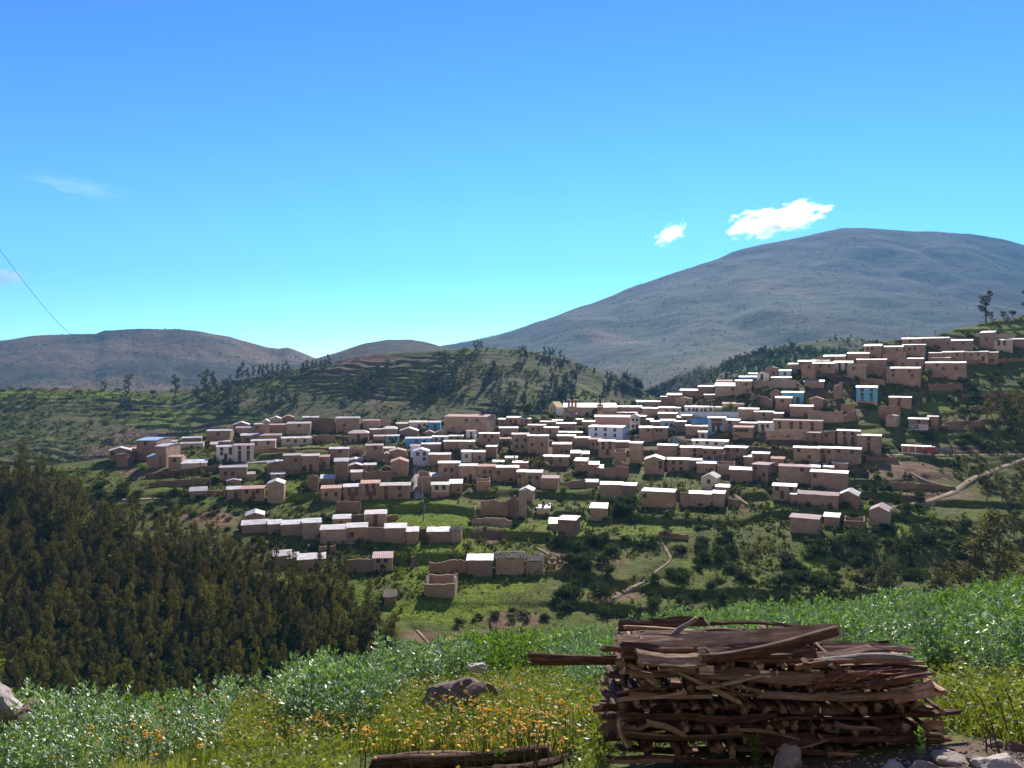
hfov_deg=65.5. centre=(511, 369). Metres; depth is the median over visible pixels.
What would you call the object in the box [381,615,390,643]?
eucalyptus tree
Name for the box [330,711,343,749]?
daisy
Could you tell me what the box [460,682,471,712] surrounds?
daisy
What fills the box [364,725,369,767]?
daisy
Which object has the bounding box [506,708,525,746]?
daisy
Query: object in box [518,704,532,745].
daisy
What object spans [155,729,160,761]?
daisy
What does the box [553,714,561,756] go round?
daisy
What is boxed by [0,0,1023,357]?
sky
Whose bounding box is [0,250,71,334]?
power cable
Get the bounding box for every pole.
[420,496,426,521]
[426,532,432,561]
[599,645,701,651]
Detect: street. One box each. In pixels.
[233,460,269,464]
[411,465,422,498]
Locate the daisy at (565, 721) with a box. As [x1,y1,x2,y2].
[556,700,567,752]
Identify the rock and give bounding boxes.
[15,698,57,739]
[467,662,486,673]
[773,743,802,767]
[882,759,903,767]
[909,760,938,767]
[931,749,967,766]
[966,755,980,766]
[970,753,1022,767]
[987,738,1003,746]
[1002,739,1023,751]
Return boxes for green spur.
[654,338,875,396]
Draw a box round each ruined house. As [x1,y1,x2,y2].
[417,471,429,493]
[424,573,457,597]
[476,476,490,491]
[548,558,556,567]
[614,449,626,465]
[717,460,734,474]
[844,515,865,528]
[883,352,905,365]
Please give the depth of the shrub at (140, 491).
182.10 m
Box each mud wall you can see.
[145,465,219,478]
[149,477,211,486]
[187,490,224,495]
[254,447,295,452]
[287,447,355,450]
[307,475,318,492]
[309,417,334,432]
[312,434,334,442]
[319,546,326,553]
[330,544,335,553]
[337,501,360,512]
[343,558,372,571]
[349,449,363,454]
[351,513,363,522]
[364,470,391,481]
[367,527,384,541]
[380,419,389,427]
[386,514,397,522]
[410,556,415,567]
[419,528,427,538]
[429,559,466,573]
[462,484,475,490]
[472,517,511,527]
[473,503,475,518]
[481,499,507,515]
[508,495,518,518]
[518,489,526,517]
[560,479,585,487]
[574,464,628,477]
[621,461,628,467]
[659,531,687,539]
[680,492,688,507]
[728,497,738,507]
[750,392,772,408]
[752,380,796,391]
[766,429,807,440]
[808,410,842,422]
[833,382,842,398]
[841,404,854,411]
[843,410,855,421]
[860,377,884,385]
[866,456,897,460]
[878,405,899,419]
[889,482,914,489]
[915,483,955,489]
[928,383,962,390]
[933,425,961,429]
[951,420,960,425]
[961,392,1023,397]
[964,357,1023,363]
[964,403,1006,409]
[970,419,982,427]
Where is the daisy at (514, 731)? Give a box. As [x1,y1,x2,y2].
[511,730,515,763]
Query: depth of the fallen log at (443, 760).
8.54 m
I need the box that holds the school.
[684,406,721,411]
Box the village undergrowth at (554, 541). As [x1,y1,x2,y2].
[101,320,1023,551]
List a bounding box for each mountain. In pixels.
[0,329,315,390]
[441,228,1023,396]
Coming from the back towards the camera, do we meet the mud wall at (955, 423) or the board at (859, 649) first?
the mud wall at (955, 423)
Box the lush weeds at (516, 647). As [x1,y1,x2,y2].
[110,568,1023,738]
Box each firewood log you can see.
[592,702,659,712]
[597,721,691,731]
[598,712,648,720]
[598,721,711,733]
[599,678,680,685]
[600,695,717,702]
[600,702,672,712]
[601,687,630,728]
[603,730,669,742]
[604,754,673,763]
[605,665,627,712]
[605,711,633,745]
[606,712,688,721]
[607,671,663,678]
[607,691,749,701]
[613,665,712,671]
[613,683,743,694]
[614,627,625,669]
[614,743,728,754]
[615,662,747,666]
[616,690,682,701]
[616,717,631,748]
[617,616,708,631]
[617,630,704,639]
[617,642,697,658]
[617,684,629,730]
[617,711,699,721]
[617,731,743,740]
[619,669,672,676]
[621,667,627,693]
[622,625,693,629]
[622,686,665,691]
[626,663,657,687]
[627,679,641,708]
[628,668,645,689]
[628,687,712,698]
[629,668,695,677]
[629,679,649,711]
[630,631,644,667]
[630,723,651,730]
[631,730,652,755]
[636,712,644,730]
[639,635,771,643]
[642,668,652,690]
[642,728,652,749]
[646,699,656,707]
[646,719,687,738]
[652,667,659,683]
[655,699,681,730]
[660,678,683,715]
[660,709,748,712]
[663,667,741,705]
[663,700,688,732]
[664,677,675,708]
[664,729,681,757]
[670,756,738,764]
[672,732,692,756]
[678,701,779,711]
[679,677,700,710]
[681,675,695,692]
[681,678,686,694]
[685,732,695,747]
[688,709,703,729]
[689,731,740,740]
[694,628,741,631]
[694,665,828,685]
[694,677,713,714]
[696,673,771,689]
[696,712,776,722]
[697,709,717,734]
[699,722,717,752]
[702,647,808,658]
[703,689,717,709]
[703,711,799,720]
[703,722,723,754]
[706,657,800,663]
[708,626,735,666]
[709,620,801,626]
[710,690,825,696]
[711,681,746,700]
[711,722,823,730]
[712,695,733,734]
[714,727,738,751]
[716,662,726,671]
[717,694,728,709]
[720,681,747,714]
[721,728,735,757]
[723,662,730,669]
[725,709,739,731]
[729,674,750,690]
[733,728,800,740]
[733,740,762,745]
[734,709,754,727]
[735,666,755,686]
[736,684,764,693]
[737,626,781,666]
[737,744,864,756]
[740,689,751,709]
[742,732,820,746]
[743,685,804,690]
[746,662,755,668]
[746,691,788,727]
[747,661,811,667]
[748,697,804,703]
[749,709,773,730]
[749,710,774,755]
[752,689,913,700]
[752,697,771,712]
[754,662,763,671]
[754,667,775,687]
[756,627,787,668]
[756,683,797,691]
[759,625,794,665]
[759,683,786,713]
[763,666,780,688]
[767,711,785,734]
[770,669,806,713]
[771,689,790,710]
[772,713,899,720]
[775,667,794,686]
[776,740,826,750]
[777,626,811,671]
[778,712,798,732]
[786,702,852,714]
[787,668,807,688]
[790,730,840,738]
[796,688,818,707]
[796,714,816,733]
[798,720,818,748]
[799,660,811,672]
[800,670,828,674]
[804,702,831,733]
[805,702,840,735]
[808,644,836,669]
[811,645,914,651]
[811,652,915,668]
[812,642,841,669]
[815,689,858,696]
[815,719,825,728]
[815,731,833,756]
[816,701,832,712]
[816,733,892,743]
[819,640,891,645]
[823,663,929,670]
[823,731,839,751]
[825,690,855,712]
[826,670,927,678]
[826,691,872,693]
[829,701,867,730]
[833,752,859,756]
[834,721,879,730]
[835,720,859,745]
[835,743,845,751]
[836,670,867,715]
[836,715,861,737]
[840,670,942,696]
[840,711,878,715]
[841,719,947,734]
[842,689,859,707]
[844,685,897,689]
[854,704,934,711]
[854,711,878,733]
[858,689,883,712]
[858,735,874,749]
[861,701,906,733]
[863,672,935,686]
[866,649,911,652]
[868,713,881,732]
[870,714,938,732]
[871,742,881,746]
[877,689,893,707]
[879,700,941,718]
[882,689,904,712]
[885,734,952,745]
[887,652,948,695]
[888,689,931,731]
[888,711,910,733]
[890,731,943,739]
[892,711,930,737]
[896,682,913,688]
[898,709,962,717]
[909,700,922,709]
[923,698,944,715]
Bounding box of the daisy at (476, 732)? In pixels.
[474,716,479,767]
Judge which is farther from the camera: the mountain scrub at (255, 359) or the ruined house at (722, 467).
the mountain scrub at (255, 359)
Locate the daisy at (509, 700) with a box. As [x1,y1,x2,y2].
[499,684,519,727]
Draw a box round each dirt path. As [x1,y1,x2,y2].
[121,498,186,501]
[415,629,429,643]
[533,547,563,564]
[604,579,650,604]
[650,538,671,576]
[731,494,757,509]
[891,458,1023,507]
[910,472,952,486]
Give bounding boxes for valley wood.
[619,363,710,395]
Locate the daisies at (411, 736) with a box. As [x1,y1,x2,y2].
[12,673,591,767]
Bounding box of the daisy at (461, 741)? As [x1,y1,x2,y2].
[459,735,466,767]
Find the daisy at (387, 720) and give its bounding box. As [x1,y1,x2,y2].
[382,718,389,754]
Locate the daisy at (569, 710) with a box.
[565,708,570,747]
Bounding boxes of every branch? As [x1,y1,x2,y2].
[670,616,698,635]
[697,625,839,662]
[794,659,923,670]
[805,665,920,693]
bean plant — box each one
[0,718,17,752]
[0,719,14,760]
[0,732,17,766]
[0,740,7,767]
[1,702,20,743]
[5,746,16,767]
[9,718,50,767]
[12,737,29,767]
[14,710,51,753]
[15,712,35,762]
[27,703,59,765]
[28,685,67,752]
[28,699,53,740]
[30,709,60,753]
[30,742,48,767]
[39,743,52,766]
[43,749,54,767]
[48,713,65,743]
[49,698,78,743]
[51,736,62,767]
[54,732,72,767]
[58,696,83,726]
[59,725,86,766]
[60,726,80,744]
[62,705,74,733]
[66,722,87,767]
[69,703,89,743]
[79,714,93,742]
[82,693,98,735]
[82,707,102,742]
[86,728,98,761]
[86,732,113,767]
[87,743,99,767]
[93,720,114,758]
[94,704,115,757]
[96,707,104,736]
[99,695,122,744]
[99,729,109,761]
[108,698,129,749]
[108,734,124,767]
[113,702,130,755]
[122,739,142,766]
[124,706,134,734]
[127,727,139,754]
[129,701,150,734]
[130,696,146,739]
[133,723,153,764]
[135,694,157,749]
[141,699,163,734]
[145,694,171,734]
[146,701,162,747]
[147,737,157,765]
[153,724,175,766]
[158,714,165,733]
[159,717,180,757]
[162,704,174,726]
[166,713,190,761]
[170,716,184,750]
[171,689,192,740]
[174,694,191,736]
[179,711,195,754]
[183,695,203,749]
[185,695,202,714]
[187,697,198,740]
[192,702,207,742]
[197,699,211,743]
[198,695,223,745]
[198,698,230,758]
[216,696,227,730]
[221,684,236,715]
[274,670,302,720]
[279,649,319,712]
[287,672,312,736]
[287,677,309,722]
[290,679,305,714]
[299,651,323,702]
[300,658,324,732]
[306,661,326,713]
[315,653,330,702]
[317,662,338,725]
[317,691,333,729]
[318,666,345,731]
[319,687,334,721]
[322,657,343,713]
[327,655,360,697]
[327,669,363,731]
[328,656,362,704]
[333,689,355,734]
[335,683,359,734]
[336,659,357,712]
[341,661,360,680]
[341,667,374,738]
[352,658,385,730]
[352,679,364,728]
[355,653,379,718]
[364,671,385,725]
[366,675,383,698]
[376,667,386,710]
[383,670,399,702]
[563,665,578,693]
[569,665,588,691]
[578,648,595,686]
[588,635,613,685]
[591,651,608,697]
[600,635,614,686]
[789,616,807,624]
[805,611,827,624]
[811,600,849,641]
[828,618,848,641]
[840,631,860,641]
[845,614,874,641]
[868,629,887,652]
[871,634,889,640]
[880,605,900,644]
[886,637,904,652]
[894,608,922,643]
[894,633,917,681]
[899,615,925,652]
[901,624,921,659]
[910,600,941,654]
[911,643,928,681]
[914,597,954,666]
[919,626,932,665]
[930,622,961,670]
[931,621,957,655]
[932,622,960,670]
[933,632,957,671]
[938,620,962,658]
[947,595,994,669]
[948,613,969,658]
[955,597,989,667]
[960,643,979,682]
[961,602,991,660]
[964,626,986,661]
[966,632,994,678]
[969,618,987,669]
[979,621,995,667]
[984,607,1006,640]
[984,616,1020,672]
[984,630,1016,683]
[987,603,1007,662]
[989,600,1023,666]
[998,626,1021,673]
[1001,597,1023,649]
[1001,605,1023,678]
[1001,605,1023,679]
[1011,597,1023,617]
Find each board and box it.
[526,652,645,665]
[615,623,841,652]
[634,648,706,668]
[698,643,817,662]
[807,644,874,660]
[890,680,938,704]
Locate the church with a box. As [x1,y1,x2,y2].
[549,395,617,416]
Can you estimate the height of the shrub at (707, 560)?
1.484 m
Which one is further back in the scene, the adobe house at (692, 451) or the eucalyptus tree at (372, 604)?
the adobe house at (692, 451)
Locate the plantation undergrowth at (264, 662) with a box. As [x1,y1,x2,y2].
[0,495,398,726]
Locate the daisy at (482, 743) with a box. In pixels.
[477,724,484,767]
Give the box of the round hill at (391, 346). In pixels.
[285,339,451,369]
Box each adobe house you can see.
[109,446,131,461]
[115,451,136,466]
[136,437,170,462]
[146,453,160,467]
[155,443,179,467]
[168,454,186,470]
[182,436,201,441]
[189,486,207,498]
[206,429,233,442]
[210,441,217,449]
[218,440,230,444]
[219,465,247,482]
[226,477,241,484]
[226,486,241,499]
[233,421,249,429]
[236,426,254,433]
[240,433,259,441]
[241,485,265,500]
[241,519,268,533]
[244,471,255,480]
[245,509,264,519]
[250,439,275,448]
[254,423,262,433]
[258,433,282,441]
[262,418,269,433]
[267,459,282,475]
[267,478,285,503]
[267,519,281,533]
[269,423,286,434]
[270,471,284,479]
[273,549,291,565]
[280,519,302,535]
[282,415,294,422]
[282,453,301,474]
[287,421,311,435]
[287,552,298,566]
[297,552,325,567]
[301,453,319,472]
[302,416,318,420]
[302,518,321,540]
[319,454,329,469]
[320,474,335,484]
[320,524,347,543]
[321,485,341,502]
[329,447,349,461]
[332,514,351,523]
[334,458,348,481]
[336,416,360,432]
[343,483,360,500]
[346,522,367,542]
[348,430,368,443]
[348,457,362,462]
[348,461,363,471]
[350,469,362,480]
[361,480,380,499]
[362,419,379,429]
[364,462,376,470]
[364,509,386,526]
[365,443,383,461]
[369,428,382,434]
[372,551,393,571]
[373,435,385,442]
[379,482,410,499]
[382,426,397,437]
[383,446,395,452]
[383,589,397,605]
[384,451,389,463]
[384,523,406,542]
[389,447,405,462]
[390,457,408,476]
[396,422,408,428]
[400,427,418,436]
[406,526,418,544]
[421,442,440,451]
[423,429,435,435]
[427,526,450,542]
[428,452,450,466]
[429,472,449,482]
[436,429,447,434]
[438,461,460,478]
[443,440,457,451]
[449,435,463,439]
[449,479,462,494]
[450,525,462,542]
[458,440,475,453]
[458,463,477,480]
[466,553,493,575]
[472,450,485,462]
[477,464,495,480]
[478,432,499,448]
[485,445,497,457]
[492,460,504,463]
[495,465,518,483]
[495,551,525,575]
[499,426,517,436]
[500,437,511,446]
[511,433,528,452]
[512,460,528,468]
[516,469,525,485]
[519,485,535,502]
[525,469,542,487]
[525,554,544,574]
[527,434,548,453]
[528,424,545,433]
[540,421,556,425]
[540,475,559,488]
[541,454,552,463]
[543,426,558,437]
[548,517,558,530]
[552,442,571,454]
[552,455,569,466]
[556,422,576,430]
[557,434,575,441]
[557,515,579,535]
[559,431,582,435]
[562,412,579,419]
[570,450,580,459]
[574,436,590,447]
[574,457,588,464]
[576,418,583,424]
[582,420,595,431]
[582,451,589,457]
[585,479,597,488]
[588,438,601,449]
[589,461,599,465]
[589,502,608,520]
[598,439,615,457]
[600,481,623,497]
[615,440,629,447]
[622,482,637,496]
[629,441,643,462]
[639,426,652,441]
[641,418,653,425]
[641,487,676,507]
[642,407,658,417]
[644,454,665,474]
[646,401,660,406]
[650,420,659,425]
[652,426,668,440]
[657,443,678,457]
[658,412,677,419]
[660,396,666,405]
[667,393,681,405]
[667,457,688,472]
[674,420,686,432]
[675,396,692,408]
[680,389,697,397]
[680,445,703,457]
[681,414,692,422]
[685,424,707,434]
[689,458,701,471]
[689,490,713,506]
[696,459,716,472]
[697,385,714,398]
[703,446,723,464]
[704,393,714,398]
[712,490,726,506]
[714,383,734,397]
[715,484,729,498]
[716,380,732,382]
[718,450,724,460]
[724,418,740,431]
[724,445,748,463]
[729,466,752,481]
[733,425,754,440]
[735,380,752,396]
[738,408,759,420]
[739,422,757,435]
[743,454,754,466]
[752,451,769,461]
[752,462,774,481]
[754,411,773,421]
[765,366,778,380]
[770,390,781,399]
[770,456,785,465]
[771,377,791,380]
[772,412,783,420]
[772,482,796,502]
[773,419,822,430]
[775,396,792,412]
[778,463,810,486]
[788,363,797,373]
[789,513,821,534]
[790,405,813,416]
[790,489,798,506]
[793,446,819,462]
[794,365,801,374]
[797,490,839,509]
[798,360,814,364]
[802,363,815,379]
[803,380,824,387]
[806,431,821,442]
[809,396,823,409]
[809,463,820,468]
[810,469,848,490]
[812,362,834,377]
[813,356,829,361]
[815,359,829,361]
[818,446,835,462]
[821,430,835,443]
[822,463,833,469]
[823,512,840,526]
[824,355,846,361]
[832,460,848,470]
[833,446,861,467]
[837,429,860,446]
[839,487,860,510]
[846,363,866,377]
[847,352,869,359]
[856,359,886,378]
[857,434,882,453]
[864,344,883,358]
[869,502,892,525]
[884,346,903,352]
[886,367,921,386]
[886,414,900,427]
[889,396,911,408]
[896,358,924,371]
[901,337,921,343]
[902,344,925,360]
[908,417,928,430]
[919,337,949,349]
[925,361,966,379]
[927,416,938,428]
[928,352,941,356]
[928,357,950,361]
[939,339,973,350]
[942,351,963,360]
[964,351,988,363]
[980,331,995,350]
[988,352,998,363]
[996,333,1014,338]
[1007,338,1023,348]
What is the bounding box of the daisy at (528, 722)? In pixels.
[526,719,531,745]
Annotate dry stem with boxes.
[970,686,998,752]
[977,718,987,752]
[978,708,991,748]
[980,720,1000,753]
[990,689,1007,738]
[1000,678,1020,730]
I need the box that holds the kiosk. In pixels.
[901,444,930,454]
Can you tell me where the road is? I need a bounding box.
[862,454,1023,457]
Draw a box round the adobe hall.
[444,409,495,432]
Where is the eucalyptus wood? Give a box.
[0,437,350,716]
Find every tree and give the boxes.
[0,592,2,616]
[0,627,13,662]
[0,644,11,670]
[1,606,9,627]
[1,641,20,676]
[1,668,9,685]
[3,578,24,618]
[6,612,15,633]
[9,660,22,690]
[11,623,20,649]
[12,587,22,611]
[14,662,28,689]
[15,607,27,635]
[16,629,35,666]
[18,615,32,653]
[19,585,40,627]
[27,591,41,618]
[28,651,40,680]
[32,635,47,671]
[35,660,50,691]
[36,609,45,634]
[40,587,55,627]
[41,653,53,682]
[42,605,55,639]
[46,630,55,650]
[46,635,56,663]
[50,582,63,618]
[51,635,68,665]
[51,661,76,693]
[55,629,67,650]
[55,656,75,695]
[60,587,75,628]
[61,675,77,704]
[64,654,72,673]
[68,602,83,639]
[68,639,75,658]
[68,653,82,684]
[69,610,81,629]
[69,621,88,662]
[76,588,85,613]
[83,641,98,671]
[85,672,91,692]
[88,660,95,678]
[89,664,108,698]
[90,628,104,660]
[92,680,104,705]
[98,641,115,680]
[100,584,116,620]
[102,593,119,623]
[106,607,117,637]
[106,621,117,652]
[106,665,116,692]
[109,647,120,671]
[111,643,118,664]
[117,395,124,405]
[119,581,139,618]
[119,658,134,695]
[120,612,132,638]
[122,627,131,647]
[123,373,133,392]
[123,656,131,677]
[124,397,132,409]
[124,618,138,653]
[126,601,136,626]
[128,671,140,697]
[131,633,148,668]
[133,682,146,708]
[134,668,146,700]
[136,462,147,475]
[136,603,148,632]
[138,656,150,680]
[139,591,152,618]
[142,616,153,642]
[145,625,156,648]
[148,591,160,628]
[150,659,161,687]
[152,639,162,664]
[153,664,165,684]
[158,618,173,653]
[158,675,169,698]
[160,684,168,712]
[165,589,179,622]
[165,615,172,636]
[169,374,180,395]
[169,680,182,717]
[170,634,180,657]
[172,600,180,628]
[173,585,183,614]
[173,643,184,670]
[180,598,195,642]
[182,632,187,649]
[182,672,192,696]
[184,595,198,632]
[185,670,194,687]
[187,680,195,709]
[190,636,205,675]
[192,608,210,648]
[193,385,199,399]
[195,573,210,612]
[196,369,211,387]
[198,380,213,394]
[199,579,217,613]
[199,585,218,625]
[199,635,208,654]
[201,395,210,409]
[202,602,218,641]
[202,640,209,666]
[202,673,211,693]
[204,610,214,631]
[204,683,210,695]
[208,673,218,701]
[209,371,214,385]
[210,658,220,679]
[211,637,226,670]
[212,377,218,391]
[212,627,227,660]
[217,584,228,619]
[220,378,232,393]
[220,614,232,644]
[221,580,232,615]
[222,386,231,398]
[222,402,232,415]
[223,400,231,413]
[223,597,235,629]
[223,647,235,685]
[226,639,244,679]
[226,667,232,684]
[231,397,241,409]
[233,593,248,621]
[234,366,239,379]
[234,643,249,669]
[235,390,241,405]
[235,619,247,657]
[235,669,248,705]
[238,360,245,378]
[242,612,254,643]
[244,596,260,634]
[248,604,267,647]
[248,666,257,695]
[250,634,265,663]
[251,646,260,675]
[255,591,265,618]
[256,675,268,700]
[261,598,275,637]
[265,624,276,657]
[267,644,278,667]
[268,576,280,615]
[271,389,278,401]
[271,602,278,622]
[271,610,279,632]
[272,643,286,676]
[280,660,286,679]
[281,595,293,633]
[283,390,290,401]
[283,625,291,648]
[284,587,296,627]
[292,394,298,403]
[293,608,306,639]
[293,624,306,657]
[293,650,300,663]
[295,593,303,612]
[295,600,304,614]
[297,607,311,648]
[306,636,318,658]
[307,625,322,653]
[312,391,317,401]
[312,576,328,614]
[313,581,326,619]
[313,616,321,639]
[317,607,334,648]
[325,593,338,631]
[325,635,333,657]
[326,638,336,656]
[330,604,342,642]
[332,579,351,619]
[334,551,342,566]
[339,608,353,642]
[339,611,349,653]
[345,583,357,615]
[347,635,360,662]
[348,608,355,631]
[354,608,362,635]
[357,372,369,387]
[358,603,379,642]
[361,579,372,613]
[364,375,370,387]
[364,645,373,669]
[367,604,383,632]
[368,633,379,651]
[369,598,377,625]
[375,362,381,376]
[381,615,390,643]
[383,359,393,373]
[387,610,403,646]
[389,629,397,656]
[422,361,430,375]
[431,370,437,384]
[433,372,441,381]
[433,376,441,394]
[436,368,447,379]
[439,375,446,387]
[448,366,455,376]
[450,374,459,385]
[454,357,460,373]
[455,379,463,387]
[458,368,465,378]
[466,371,474,385]
[487,393,499,404]
[489,406,497,413]
[493,372,500,382]
[498,394,507,408]
[501,403,509,417]
[505,381,514,398]
[505,399,514,414]
[513,381,520,397]
[521,391,526,402]
[522,344,527,356]
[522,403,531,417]
[536,389,549,405]
[540,383,547,397]
[541,393,547,408]
[548,368,555,383]
[551,392,559,401]
[552,378,559,390]
[556,387,561,399]
[561,383,570,394]
[563,373,570,388]
[569,368,577,380]
[570,364,581,381]
[726,402,734,411]
[865,562,898,596]
[931,560,954,586]
[953,538,995,587]
[958,507,1022,584]
[972,453,988,475]
[977,290,993,322]
[979,398,992,418]
[981,478,993,499]
[989,388,1002,405]
[990,470,1001,488]
[994,407,1008,427]
[997,478,1008,500]
[1000,395,1011,415]
[1004,489,1016,513]
[1004,508,1021,534]
[1007,418,1018,436]
[1011,390,1023,408]
[1011,473,1023,497]
[1014,461,1023,482]
[1017,404,1023,423]
[1019,485,1023,507]
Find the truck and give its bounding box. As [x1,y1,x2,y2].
[921,446,953,454]
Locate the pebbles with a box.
[742,741,1023,767]
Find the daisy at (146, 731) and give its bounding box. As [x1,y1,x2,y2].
[142,728,161,758]
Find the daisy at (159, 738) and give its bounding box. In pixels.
[157,736,163,766]
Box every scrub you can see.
[0,316,1023,697]
[0,328,305,389]
[0,347,650,465]
[448,228,1023,388]
[649,335,875,399]
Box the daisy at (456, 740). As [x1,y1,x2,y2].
[455,739,459,764]
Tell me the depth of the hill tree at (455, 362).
530.03 m
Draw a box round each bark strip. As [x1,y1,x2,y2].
[810,667,850,680]
[812,671,852,682]
[814,670,869,684]
[826,670,880,677]
[826,678,879,686]
[830,671,864,681]
[831,680,863,686]
[832,671,871,681]
[836,684,897,690]
[838,673,892,681]
[841,666,892,679]
[846,676,882,679]
[849,668,909,682]
[851,675,885,686]
[857,678,923,686]
[859,682,919,690]
[861,672,904,677]
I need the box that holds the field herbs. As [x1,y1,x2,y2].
[196,654,1023,767]
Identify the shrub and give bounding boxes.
[0,649,14,669]
[84,494,97,501]
[89,489,110,497]
[94,480,105,488]
[110,490,121,495]
[113,486,129,495]
[127,494,137,502]
[131,489,143,493]
[132,493,141,497]
[150,491,169,500]
[151,509,167,517]
[154,515,169,524]
[162,499,174,508]
[165,488,181,495]
[181,483,193,489]
[187,511,198,516]
[195,494,207,499]
[206,512,217,516]
[209,502,222,510]
[453,618,466,625]
[487,611,501,618]
[505,616,516,622]
[507,606,519,613]
[516,608,531,617]
[540,613,550,619]
[548,599,561,604]
[552,589,562,597]
[555,600,575,611]
[556,581,571,591]
[558,485,568,492]
[558,589,569,596]
[562,582,577,597]
[563,474,575,481]
[563,552,576,562]
[569,543,591,553]
[572,540,583,547]
[572,584,583,596]
[573,552,591,562]
[574,563,580,569]
[575,550,592,559]
[578,564,592,570]
[581,558,595,570]
[583,534,596,546]
[585,580,614,594]
[589,552,616,564]
[590,535,606,545]
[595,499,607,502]
[596,532,610,539]
[596,603,613,615]
[600,564,615,574]
[600,589,614,597]
[601,495,619,503]
[602,515,614,521]
[603,542,618,554]
[607,545,622,555]
[612,500,628,514]
[612,510,627,518]
[621,492,638,504]
[621,504,638,512]
[626,515,638,523]
[643,595,660,606]
[646,533,661,542]
[646,589,659,596]
[647,572,661,582]
[652,592,662,599]
[661,529,671,536]
[662,567,680,575]
[667,571,682,580]
[670,543,691,552]
[673,594,687,601]
[674,570,694,583]
[676,567,691,573]
[678,597,693,607]
[688,591,699,598]
[690,556,702,564]
[692,540,702,547]
[694,565,704,570]
[695,536,710,543]
[697,549,711,558]
[700,556,712,563]
[703,579,716,587]
[705,549,732,561]
[705,599,719,608]
[712,577,725,583]
[713,545,724,552]
[715,589,731,600]
[719,536,731,542]
[720,530,735,538]
[722,562,736,567]
[723,564,734,572]
[724,542,737,550]
[724,595,740,609]
[729,550,740,558]
[729,566,742,573]
[733,567,751,581]
[742,551,755,557]
[745,591,768,601]
[769,577,782,587]
[773,551,798,562]
[777,572,794,585]
[779,563,787,568]
[785,559,803,568]
[785,570,803,579]
[791,584,804,593]
[794,564,810,570]
[795,575,807,580]
[798,543,829,554]
[800,553,817,559]
[800,570,814,580]
[805,570,827,583]
[811,570,831,576]
[813,539,830,548]
[813,575,828,586]
[816,578,832,585]
[825,561,841,572]
[826,534,851,549]
[826,557,838,563]
[829,578,842,585]
[837,369,846,374]
[839,501,851,507]
[843,531,858,543]
[843,592,862,602]
[848,527,873,539]
[848,556,864,566]
[850,534,879,547]
[850,574,869,586]
[856,551,869,560]
[858,482,872,489]
[858,567,877,579]
[867,526,879,532]
[870,487,878,491]
[870,533,879,541]
[874,568,902,580]
[878,522,891,529]
[880,537,895,548]
[882,526,894,530]
[882,578,899,590]
[885,561,907,570]
[893,534,922,548]
[897,541,912,554]
[898,504,913,511]
[899,572,913,579]
[900,567,930,579]
[909,523,919,529]
[910,530,939,541]
[911,490,929,496]
[911,525,942,540]
[911,573,925,581]
[912,497,925,502]
[913,503,924,510]
[915,532,934,542]
[921,375,926,381]
[922,367,934,376]
[928,561,942,568]
[929,579,945,585]
[935,527,948,534]
[935,555,960,566]
[944,538,972,549]
[945,531,956,536]
[948,548,973,562]
[950,525,966,532]
[950,562,958,568]
[954,535,969,543]
[955,439,970,446]
[955,515,972,529]
[962,434,971,438]
[970,436,984,443]
[976,442,996,449]
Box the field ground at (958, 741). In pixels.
[4,616,1023,767]
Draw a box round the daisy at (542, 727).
[521,719,544,760]
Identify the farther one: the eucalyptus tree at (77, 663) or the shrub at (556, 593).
the shrub at (556, 593)
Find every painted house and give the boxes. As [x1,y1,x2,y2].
[180,442,204,448]
[180,459,207,468]
[216,445,233,460]
[233,443,253,461]
[269,416,282,422]
[281,436,312,445]
[386,434,399,442]
[405,437,431,446]
[409,420,427,428]
[410,444,420,457]
[412,447,429,466]
[428,421,440,429]
[431,482,449,497]
[432,435,448,444]
[461,450,472,462]
[466,430,477,438]
[498,418,506,425]
[505,456,517,461]
[506,416,521,424]
[521,418,531,424]
[536,505,550,513]
[588,425,627,439]
[594,415,629,424]
[603,411,637,414]
[617,405,641,413]
[630,413,640,429]
[636,400,646,406]
[658,406,680,413]
[660,419,675,430]
[691,439,728,446]
[698,431,707,438]
[701,471,720,490]
[707,416,725,436]
[722,402,744,408]
[739,376,756,380]
[757,372,769,380]
[758,421,774,434]
[778,369,791,376]
[781,391,803,404]
[834,361,853,376]
[856,385,877,404]
[994,339,1012,352]
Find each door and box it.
[372,488,375,495]
[373,518,376,526]
[384,491,387,498]
[780,490,783,498]
[822,454,825,461]
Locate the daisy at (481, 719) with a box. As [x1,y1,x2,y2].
[479,717,489,767]
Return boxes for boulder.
[0,682,22,733]
[421,677,502,723]
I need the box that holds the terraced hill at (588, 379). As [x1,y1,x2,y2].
[0,348,656,467]
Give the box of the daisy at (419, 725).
[416,723,421,753]
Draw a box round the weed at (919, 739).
[913,725,925,756]
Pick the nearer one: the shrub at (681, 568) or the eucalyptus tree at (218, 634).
the eucalyptus tree at (218, 634)
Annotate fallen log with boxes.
[368,743,552,767]
[397,750,474,753]
[492,753,571,767]
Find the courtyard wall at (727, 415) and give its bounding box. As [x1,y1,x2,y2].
[679,412,738,422]
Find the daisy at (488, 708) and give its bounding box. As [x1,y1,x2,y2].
[472,693,491,729]
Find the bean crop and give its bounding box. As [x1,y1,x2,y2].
[11,573,1023,736]
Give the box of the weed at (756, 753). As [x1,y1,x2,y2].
[746,733,761,767]
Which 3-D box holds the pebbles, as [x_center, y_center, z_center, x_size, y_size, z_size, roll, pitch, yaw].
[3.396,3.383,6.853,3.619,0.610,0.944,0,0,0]
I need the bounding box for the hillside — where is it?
[0,315,1023,721]
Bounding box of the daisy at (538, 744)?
[521,723,547,767]
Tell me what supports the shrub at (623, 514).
on the hillside
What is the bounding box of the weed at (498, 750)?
[493,738,505,761]

